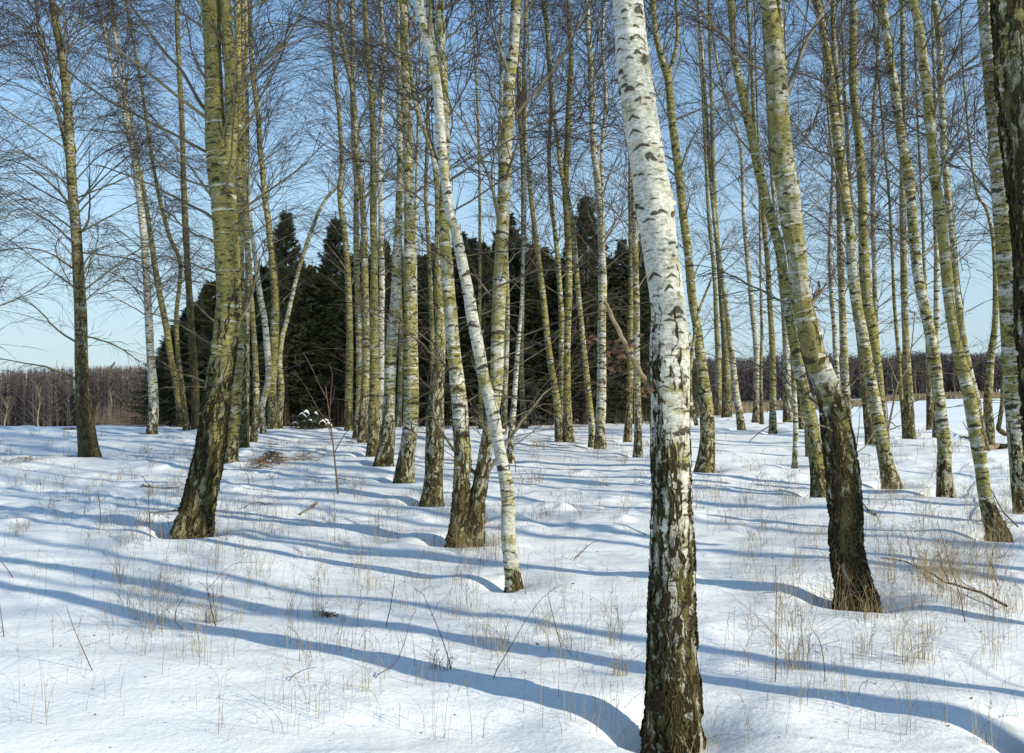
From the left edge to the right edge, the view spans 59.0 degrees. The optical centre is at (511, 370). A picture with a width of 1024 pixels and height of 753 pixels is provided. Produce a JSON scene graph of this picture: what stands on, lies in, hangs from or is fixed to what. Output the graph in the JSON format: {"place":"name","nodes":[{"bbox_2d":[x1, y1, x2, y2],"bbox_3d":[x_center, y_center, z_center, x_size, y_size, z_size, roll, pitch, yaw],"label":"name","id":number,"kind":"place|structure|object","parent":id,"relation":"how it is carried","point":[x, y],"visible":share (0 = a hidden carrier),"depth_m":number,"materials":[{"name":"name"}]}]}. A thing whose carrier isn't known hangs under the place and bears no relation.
{"place":"outdoors","nodes":[
{"label":"outdoors","id":0,"kind":"place"},
{"bbox_2d":[0,0,1000,382],"label":"sky","id":1,"kind":"structure","parent":0,"point":[59,348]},
{"bbox_2d":[0,383,1023,752],"bbox_3d":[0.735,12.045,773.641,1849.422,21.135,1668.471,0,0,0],"label":"ground","id":2,"kind":"structure","parent":0,"point":[140,715],"depth_m":6.06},
{"bbox_2d":[0,0,107,380],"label":"birch tree","id":3,"kind":"object","parent":2,"relation":"on","point":[14,238],"visible":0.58,"depth_m":20.99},
{"bbox_2d":[0,0,166,364],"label":"birch tree","id":4,"kind":"object","parent":2,"relation":"on","point":[16,146],"visible":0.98,"depth_m":15.43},
{"bbox_2d":[0,0,251,456],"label":"birch tree","id":5,"kind":"object","parent":2,"relation":"on","point":[87,443],"visible":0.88,"depth_m":17.10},
{"bbox_2d":[42,0,215,434],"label":"birch tree","id":6,"kind":"object","parent":2,"relation":"on","point":[153,413],"visible":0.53,"depth_m":23.55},
{"bbox_2d":[94,398,163,425],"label":"thicket","id":7,"kind":"object","parent":2,"relation":"on","point":[114,420],"visible":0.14,"depth_m":68.62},
{"bbox_2d":[68,2,204,426],"bbox_3d":[-12.200,-6.052,29.935,3.544,16.320,3.926,0,0,41],"label":"birch tree","id":8,"kind":"object","parent":2,"relation":"on","point":[167,334],"visible":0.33,"depth_m":29.94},
{"bbox_2d":[95,338,202,426],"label":"spruce tree","id":9,"kind":"object","parent":2,"relation":"on","point":[162,410],"visible":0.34,"depth_m":31.16,"materials":[{"name":"green plant"}]},
{"bbox_2d":[91,0,212,430],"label":"birch tree","id":10,"kind":"object","parent":2,"relation":"on","point":[185,418],"visible":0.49,"depth_m":26.41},
{"bbox_2d":[0,365,307,426],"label":"distant wood","id":11,"kind":"object","parent":2,"relation":"on","point":[57,407],"visible":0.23,"depth_m":188.16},
{"bbox_2d":[122,308,207,425],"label":"spruce tree","id":12,"kind":"object","parent":2,"relation":"on","point":[180,338],"visible":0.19,"depth_m":31.60,"materials":[{"name":"green plant"}]},
{"bbox_2d":[122,0,254,429],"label":"birch tree","id":13,"kind":"object","parent":2,"relation":"on","point":[195,404],"visible":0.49,"depth_m":27.02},
{"bbox_2d":[139,276,291,423],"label":"spruce tree","id":14,"kind":"object","parent":2,"relation":"on","point":[209,305],"visible":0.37,"depth_m":30.64,"materials":[{"name":"green plant"}]},
{"bbox_2d":[111,0,340,447],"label":"birch tree","id":15,"kind":"object","parent":2,"relation":"on","point":[244,439],"visible":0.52,"depth_m":18.97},
{"bbox_2d":[0,0,462,538],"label":"birch tree","id":16,"kind":"object","parent":2,"relation":"on","point":[206,467],"visible":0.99,"depth_m":8.98,"materials":[{"name":"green plant"}]},
{"bbox_2d":[125,0,337,463],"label":"birch tree","id":17,"kind":"object","parent":2,"relation":"on","point":[232,452],"visible":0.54,"depth_m":16.19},
{"bbox_2d":[167,0,324,433],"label":"birch tree","id":18,"kind":"object","parent":2,"relation":"on","point":[267,372],"visible":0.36,"depth_m":23.90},
{"bbox_2d":[168,260,327,425],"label":"spruce tree","id":19,"kind":"object","parent":2,"relation":"on","point":[263,270],"visible":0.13,"depth_m":31.30,"materials":[{"name":"green plant"}]},
{"bbox_2d":[173,0,325,441],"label":"birch tree","id":20,"kind":"object","parent":2,"relation":"on","point":[255,417],"visible":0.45,"depth_m":20.80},
{"bbox_2d":[244,454,290,468],"bbox_3d":[-4.286,1.595,15.851,0.694,0.230,1.888,0,0,0],"label":"twig pile","id":21,"kind":"object","parent":2,"relation":"on","point":[260,459],"visible":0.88,"depth_m":15.72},
{"bbox_2d":[185,0,351,428],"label":"birch tree","id":22,"kind":"object","parent":2,"relation":"on","point":[272,417],"visible":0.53,"depth_m":26.90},
{"bbox_2d":[249,210,354,426],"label":"spruce tree","id":23,"kind":"object","parent":2,"relation":"on","point":[303,309],"visible":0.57,"depth_m":30.30,"materials":[{"name":"green plant"}]},
{"bbox_2d":[251,260,353,424],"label":"spruce tree","id":24,"kind":"object","parent":2,"relation":"on","point":[313,271],"visible":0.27,"depth_m":32.80,"materials":[{"name":"green plant"}]},
{"bbox_2d":[287,405,336,429],"bbox_3d":[-6.259,1.507,28.226,1.877,0.933,1.292,0,0,0],"label":"brush pile","id":25,"kind":"object","parent":2,"relation":"on","point":[313,420],"visible":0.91,"depth_m":28.14,"materials":[{"name":"plant"}]},
{"bbox_2d":[277,266,355,423],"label":"spruce tree","id":26,"kind":"object","parent":2,"relation":"on","point":[331,303],"visible":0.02,"depth_m":34.79,"materials":[{"name":"green plant"}]},
{"bbox_2d":[268,131,365,427],"bbox_3d":[-6.198,-2.759,28.979,3.333,9.702,2.310,0,0,12],"label":"birch tree","id":27,"kind":"object","parent":2,"relation":"on","point":[280,405],"visible":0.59,"depth_m":28.88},
{"bbox_2d":[294,354,352,493],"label":"sapling","id":28,"kind":"object","parent":2,"relation":"on","point":[331,435],"visible":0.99,"depth_m":11.53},
{"bbox_2d":[283,211,369,426],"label":"spruce tree","id":29,"kind":"object","parent":2,"relation":"on","point":[334,319],"visible":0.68,"depth_m":30.68,"materials":[{"name":"green plant"}]},
{"bbox_2d":[257,4,416,430],"bbox_3d":[-4.548,-5.274,25.395,4.325,14.497,4.318,0,0,41],"label":"birch tree","id":30,"kind":"object","parent":2,"relation":"on","point":[348,418],"visible":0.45,"depth_m":25.66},
{"bbox_2d":[290,247,403,422],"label":"spruce tree","id":31,"kind":"object","parent":2,"relation":"on","point":[343,358],"visible":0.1,"depth_m":31.49,"materials":[{"name":"green plant"}]},
{"bbox_2d":[280,0,416,438],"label":"birch tree","id":32,"kind":"object","parent":2,"relation":"on","point":[355,250],"visible":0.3,"depth_m":22.55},
{"bbox_2d":[257,0,465,456],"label":"birch tree","id":33,"kind":"object","parent":2,"relation":"on","point":[373,432],"visible":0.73,"depth_m":17.14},
{"bbox_2d":[278,0,459,442],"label":"birch tree","id":34,"kind":"object","parent":2,"relation":"on","point":[362,433],"visible":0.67,"depth_m":20.65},
{"bbox_2d":[322,0,434,441],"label":"birch tree","id":35,"kind":"object","parent":2,"relation":"on","point":[381,258],"visible":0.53,"depth_m":18.68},
{"bbox_2d":[258,0,508,466],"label":"birch tree","id":36,"kind":"object","parent":2,"relation":"on","point":[384,456],"visible":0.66,"depth_m":15.46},
{"bbox_2d":[323,235,447,424],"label":"spruce tree","id":37,"kind":"object","parent":2,"relation":"on","point":[389,274],"visible":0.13,"depth_m":30.77,"materials":[{"name":"green plant"}]},
{"bbox_2d":[339,263,451,425],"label":"spruce tree","id":38,"kind":"object","parent":2,"relation":"on","point":[425,377],"visible":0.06,"depth_m":32.30,"materials":[{"name":"green plant"}]},
{"bbox_2d":[253,0,546,483],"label":"birch tree","id":39,"kind":"object","parent":2,"relation":"on","point":[405,467],"visible":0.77,"depth_m":13.07,"materials":[{"name":"brown wood"}]},
{"bbox_2d":[162,403,646,427],"bbox_3d":[-3.531,1.740,29.876,17.281,1.404,2.422,0,0,0],"label":"thicket","id":40,"kind":"object","parent":2,"relation":"on","point":[284,416],"visible":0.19,"depth_m":29.81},
{"bbox_2d":[362,16,452,426],"bbox_3d":[-3.551,-5.718,28.716,3.318,15.606,3.095,0,0,27],"label":"birch tree","id":41,"kind":"object","parent":2,"relation":"on","point":[400,396],"visible":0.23,"depth_m":28.83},
{"bbox_2d":[366,11,461,354],"bbox_3d":[-2.890,-5.481,26.983,2.888,14.980,3.058,0,0,38],"label":"birch tree","id":42,"kind":"object","parent":2,"relation":"on","point":[417,131],"visible":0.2,"depth_m":26.83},
{"bbox_2d":[396,247,451,423],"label":"spruce tree","id":43,"kind":"object","parent":2,"relation":"on","point":[422,269],"visible":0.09,"depth_m":35.84,"materials":[{"name":"green plant"}]},
{"bbox_2d":[383,2,481,384],"bbox_3d":[-2.062,-4.479,22.000,2.911,12.791,2.998,0,0,38],"label":"birch tree","id":44,"kind":"object","parent":2,"relation":"on","point":[430,296],"visible":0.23,"depth_m":22.22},
{"bbox_2d":[395,240,477,426],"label":"spruce tree","id":45,"kind":"object","parent":2,"relation":"on","point":[423,308],"visible":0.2,"depth_m":30.71,"materials":[{"name":"green plant"}]},
{"bbox_2d":[413,636,463,671],"bbox_3d":[-0.374,1.483,4.699,0.332,0.230,0.158,0,0,-27],"label":"grass tuft","id":46,"kind":"object","parent":2,"relation":"on","point":[437,659],"visible":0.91,"depth_m":4.72,"materials":[{"name":"plant"}]},
{"bbox_2d":[297,0,591,506],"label":"birch tree","id":47,"kind":"object","parent":2,"relation":"on","point":[433,473],"visible":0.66,"depth_m":10.90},
{"bbox_2d":[402,511,498,553],"bbox_3d":[-0.455,1.448,8.048,0.840,0.410,0.708,0,0,-42],"label":"grass tuft","id":48,"kind":"object","parent":2,"relation":"on","point":[456,541],"visible":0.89,"depth_m":8.04,"materials":[{"name":"plant"}]},
{"bbox_2d":[403,224,511,426],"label":"spruce tree","id":49,"kind":"object","parent":2,"relation":"on","point":[458,285],"visible":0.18,"depth_m":31.71,"materials":[{"name":"green plant"}]},
{"bbox_2d":[222,0,693,592],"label":"birch tree","id":50,"kind":"object","parent":2,"relation":"on","point":[512,572],"visible":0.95,"depth_m":6.93,"materials":[{"name":"white plant"}]},
{"bbox_2d":[260,0,671,547],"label":"birch tree","id":51,"kind":"object","parent":2,"relation":"on","point":[467,499],"visible":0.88,"depth_m":8.52,"materials":[{"name":"beige plant"}]},
{"bbox_2d":[445,0,522,428],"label":"birch tree","id":52,"kind":"object","parent":2,"relation":"on","point":[480,399],"visible":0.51,"depth_m":26.72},
{"bbox_2d":[422,237,551,424],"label":"spruce tree","id":53,"kind":"object","parent":2,"relation":"on","point":[472,242],"visible":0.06,"depth_m":34.83,"materials":[{"name":"green plant"}]},
{"bbox_2d":[444,236,539,425],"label":"spruce tree","id":54,"kind":"object","parent":2,"relation":"on","point":[484,263],"visible":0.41,"depth_m":30.75,"materials":[{"name":"green plant"}]},
{"bbox_2d":[419,211,581,425],"bbox_3d":[-0.273,-1.742,31.895,5.910,8.092,5.095,0,0,-32],"label":"spruce tree","id":55,"kind":"object","parent":2,"relation":"on","point":[515,263],"visible":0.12,"depth_m":31.62,"materials":[{"name":"green plant"}]},
{"bbox_2d":[458,0,562,433],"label":"birch tree","id":56,"kind":"object","parent":2,"relation":"on","point":[506,384],"visible":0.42,"depth_m":24.13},
{"bbox_2d":[0,426,1023,752],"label":"dry grass","id":57,"kind":"structure","parent":2,"relation":"on","point":[928,574],"depth_m":6.34,"materials":[{"name":"plant"}]},
{"bbox_2d":[4,437,1023,752],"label":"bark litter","id":58,"kind":"object","parent":2,"relation":"on","point":[502,607],"visible":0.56,"depth_m":5.16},
{"bbox_2d":[473,0,576,428],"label":"birch tree","id":59,"kind":"object","parent":2,"relation":"on","point":[524,425],"visible":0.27,"depth_m":27.21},
{"bbox_2d":[472,238,578,425],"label":"spruce tree","id":60,"kind":"object","parent":2,"relation":"on","point":[532,317],"visible":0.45,"depth_m":30.75,"materials":[{"name":"green plant"}]},
{"bbox_2d":[456,0,596,463],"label":"birch tree","id":61,"kind":"object","parent":2,"relation":"on","point":[510,452],"visible":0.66,"depth_m":15.94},
{"bbox_2d":[453,0,620,441],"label":"birch tree","id":62,"kind":"object","parent":2,"relation":"on","point":[549,356],"visible":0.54,"depth_m":20.43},
{"bbox_2d":[517,247,596,421],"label":"spruce tree","id":63,"kind":"object","parent":2,"relation":"on","point":[545,257],"visible":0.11,"depth_m":34.82,"materials":[{"name":"green plant"}]},
{"bbox_2d":[508,257,613,424],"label":"spruce tree","id":64,"kind":"object","parent":2,"relation":"on","point":[553,281],"visible":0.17,"depth_m":31.68,"materials":[{"name":"green plant"}]},
{"bbox_2d":[482,0,641,441],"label":"birch tree","id":65,"kind":"object","parent":2,"relation":"on","point":[568,408],"visible":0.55,"depth_m":20.52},
{"bbox_2d":[507,0,625,429],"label":"birch tree","id":66,"kind":"object","parent":2,"relation":"on","point":[552,211],"visible":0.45,"depth_m":21.47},
{"bbox_2d":[491,0,645,447],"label":"birch tree","id":67,"kind":"object","parent":2,"relation":"on","point":[590,412],"visible":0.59,"depth_m":19.03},
{"bbox_2d":[532,193,650,426],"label":"spruce tree","id":68,"kind":"object","parent":2,"relation":"on","point":[590,282],"visible":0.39,"depth_m":30.21,"materials":[{"name":"green plant"}]},
{"bbox_2d":[556,252,650,424],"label":"spruce tree","id":69,"kind":"object","parent":2,"relation":"on","point":[614,270],"visible":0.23,"depth_m":31.73,"materials":[{"name":"green plant"}]},
{"bbox_2d":[516,0,705,448],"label":"birch tree","id":70,"kind":"object","parent":2,"relation":"on","point":[600,435],"visible":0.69,"depth_m":18.59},
{"bbox_2d":[573,233,650,422],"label":"spruce tree","id":71,"kind":"object","parent":2,"relation":"on","point":[623,256],"visible":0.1,"depth_m":34.84,"materials":[{"name":"green plant"}]},
{"bbox_2d":[579,240,650,423],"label":"spruce tree","id":72,"kind":"object","parent":2,"relation":"on","point":[646,309],"visible":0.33,"depth_m":30.76,"materials":[{"name":"green plant"}]},
{"bbox_2d":[602,639,642,675],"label":"grass tuft","id":73,"kind":"object","parent":2,"relation":"on","point":[626,669],"visible":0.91,"depth_m":4.67,"materials":[{"name":"plant"}]},
{"bbox_2d":[542,1,719,457],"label":"birch tree","id":74,"kind":"object","parent":2,"relation":"on","point":[637,449],"visible":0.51,"depth_m":17.00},
{"bbox_2d":[550,0,722,441],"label":"birch tree","id":75,"kind":"object","parent":2,"relation":"on","point":[627,435],"visible":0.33,"depth_m":20.40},
{"bbox_2d":[584,0,706,752],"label":"birch tree","id":76,"kind":"object","parent":2,"relation":"on","point":[673,701],"visible":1,"depth_m":3.99,"materials":[{"name":"white plant"}]},
{"bbox_2d":[607,282,735,423],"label":"spruce tree","id":77,"kind":"object","parent":2,"relation":"on","point":[694,374],"visible":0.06,"depth_m":31.20,"materials":[{"name":"green plant"}]},
{"bbox_2d":[551,0,797,472],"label":"birch tree","id":78,"kind":"object","parent":2,"relation":"on","point":[706,456],"visible":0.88,"depth_m":14.48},
{"bbox_2d":[679,1,741,415],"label":"birch tree","id":79,"kind":"object","parent":2,"relation":"on","point":[717,401],"visible":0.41,"depth_m":45.60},
{"bbox_2d":[683,0,751,417],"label":"birch tree","id":80,"kind":"object","parent":2,"relation":"on","point":[727,400],"visible":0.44,"depth_m":40.08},
{"bbox_2d":[649,0,804,429],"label":"birch tree","id":81,"kind":"object","parent":2,"relation":"on","point":[740,421],"visible":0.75,"depth_m":24.65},
{"bbox_2d":[676,0,812,422],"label":"birch tree","id":82,"kind":"object","parent":2,"relation":"on","point":[755,412],"visible":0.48,"depth_m":29.98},
{"bbox_2d":[724,1,786,423],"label":"birch tree","id":83,"kind":"object","parent":2,"relation":"on","point":[761,411],"visible":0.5,"depth_m":29.22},
{"bbox_2d":[643,0,887,497],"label":"birch tree","id":84,"kind":"object","parent":2,"relation":"on","point":[816,464],"visible":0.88,"depth_m":11.62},
{"bbox_2d":[695,0,844,433],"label":"birch tree","id":85,"kind":"object","parent":2,"relation":"on","point":[772,429],"visible":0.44,"depth_m":23.25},
{"bbox_2d":[701,17,845,421],"bbox_3d":[9.404,-6.377,31.891,4.890,16.823,4.547,0,0,-27],"label":"birch tree","id":86,"kind":"object","parent":2,"relation":"on","point":[787,402],"visible":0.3,"depth_m":31.50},
{"bbox_2d":[712,0,861,468],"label":"birch tree","id":87,"kind":"object","parent":2,"relation":"on","point":[795,432],"visible":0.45,"depth_m":14.96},
{"bbox_2d":[723,1,852,428],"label":"birch tree","id":88,"kind":"object","parent":2,"relation":"on","point":[800,422],"visible":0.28,"depth_m":24.90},
{"bbox_2d":[730,584,861,670],"bbox_3d":[1.492,1.397,4.926,0.699,0.509,0.652,0,0,0],"label":"grass tuft","id":89,"kind":"object","parent":2,"relation":"on","point":[790,661],"visible":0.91,"depth_m":4.86,"materials":[{"name":"plant"}]},
{"bbox_2d":[659,0,953,612],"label":"birch tree","id":90,"kind":"object","parent":2,"relation":"on","point":[844,505],"visible":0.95,"depth_m":6.15,"materials":[{"name":"brown plant"}]},
{"bbox_2d":[617,351,1001,409],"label":"distant wood","id":91,"kind":"object","parent":2,"relation":"on","point":[746,396],"visible":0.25,"depth_m":295.21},
{"bbox_2d":[761,0,895,384],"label":"birch tree","id":92,"kind":"object","parent":2,"relation":"on","point":[833,323],"visible":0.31,"depth_m":24.14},
{"bbox_2d":[697,0,978,488],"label":"birch tree","id":93,"kind":"object","parent":2,"relation":"on","point":[887,469],"visible":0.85,"depth_m":12.58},
{"bbox_2d":[695,391,999,415],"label":"tawny reeds","id":94,"kind":"object","parent":2,"relation":"on","point":[747,407],"visible":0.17,"depth_m":107.94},
{"bbox_2d":[768,0,941,423],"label":"birch tree","id":95,"kind":"object","parent":2,"relation":"on","point":[843,346],"visible":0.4,"depth_m":22.86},
{"bbox_2d":[789,0,945,444],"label":"birch tree","id":96,"kind":"object","parent":2,"relation":"on","point":[866,419],"visible":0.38,"depth_m":19.67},
{"bbox_2d":[787,0,952,440],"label":"birch tree","id":97,"kind":"object","parent":2,"relation":"on","point":[866,289],"visible":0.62,"depth_m":16.85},
{"bbox_2d":[802,0,937,369],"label":"birch tree","id":98,"kind":"object","parent":2,"relation":"on","point":[874,290],"visible":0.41,"depth_m":21.54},
{"bbox_2d":[842,570,924,622],"bbox_3d":[2.332,1.443,5.732,0.538,0.344,0.378,0,0,27],"label":"grass tuft","id":99,"kind":"object","parent":2,"relation":"on","point":[868,606],"visible":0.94,"depth_m":5.72,"materials":[{"name":"plant"}]},
{"bbox_2d":[765,0,1003,497],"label":"birch tree","id":100,"kind":"object","parent":2,"relation":"on","point":[944,474],"visible":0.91,"depth_m":11.57,"materials":[{"name":"brown wood"}]},
{"bbox_2d":[827,1,951,435],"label":"birch tree","id":101,"kind":"object","parent":2,"relation":"on","point":[900,385],"visible":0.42,"depth_m":21.66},
{"bbox_2d":[813,0,990,438],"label":"birch tree","id":102,"kind":"object","parent":2,"relation":"on","point":[909,430],"visible":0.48,"depth_m":21.07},
{"bbox_2d":[885,311,934,436],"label":"sapling","id":103,"kind":"object","parent":2,"relation":"on","point":[893,402],"visible":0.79,"depth_m":20.23,"materials":[{"name":"brown wood"}]},
{"bbox_2d":[813,0,1013,542],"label":"birch tree","id":104,"kind":"object","parent":2,"relation":"on","point":[978,448],"visible":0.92,"depth_m":8.82,"materials":[{"name":"grey plant"}]},
{"bbox_2d":[879,603,953,665],"bbox_3d":[2.227,1.450,4.967,0.423,0.357,0.401,0,0,34],"label":"grass tuft","id":105,"kind":"object","parent":2,"relation":"on","point":[923,648],"visible":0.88,"depth_m":4.92,"materials":[{"name":"plant"}]},
{"bbox_2d":[850,0,983,429],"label":"birch tree","id":106,"kind":"object","parent":2,"relation":"on","point":[929,412],"visible":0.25,"depth_m":24.65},
{"bbox_2d":[869,0,989,437],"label":"birch tree","id":107,"kind":"object","parent":2,"relation":"on","point":[936,301],"visible":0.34,"depth_m":21.56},
{"bbox_2d":[844,0,1023,514],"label":"birch tree","id":108,"kind":"object","parent":2,"relation":"on","point":[1004,274],"visible":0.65,"depth_m":10.31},
{"bbox_2d":[877,0,1001,450],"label":"birch tree","id":109,"kind":"object","parent":2,"relation":"on","point":[934,7],"visible":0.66,"depth_m":18.08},
{"bbox_2d":[880,536,1007,606],"bbox_3d":[3.220,1.511,7.122,0.415,0.130,2.166,0,0,7],"label":"fallen branch","id":110,"kind":"object","parent":2,"relation":"on","point":[983,593],"visible":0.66,"depth_m":6.49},
{"bbox_2d":[893,533,1019,582],"bbox_3d":[3.588,1.455,6.999,1.030,0.407,0.723,0,0,0],"label":"grass tuft","id":111,"kind":"object","parent":2,"relation":"on","point":[971,564],"visible":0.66,"depth_m":6.97,"materials":[{"name":"plant"}]},
{"bbox_2d":[914,0,1002,448],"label":"birch tree","id":112,"kind":"object","parent":2,"relation":"on","point":[988,391],"visible":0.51,"depth_m":18.52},
{"bbox_2d":[945,7,1006,435],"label":"birch tree","id":113,"kind":"object","parent":2,"relation":"on","point":[999,424],"visible":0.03,"depth_m":22.78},
{"bbox_2d":[990,0,1023,474],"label":"birch tree","id":114,"kind":"object","parent":2,"relation":"on","point":[1007,25],"visible":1,"depth_m":3.88,"materials":[{"name":"brown plant"}]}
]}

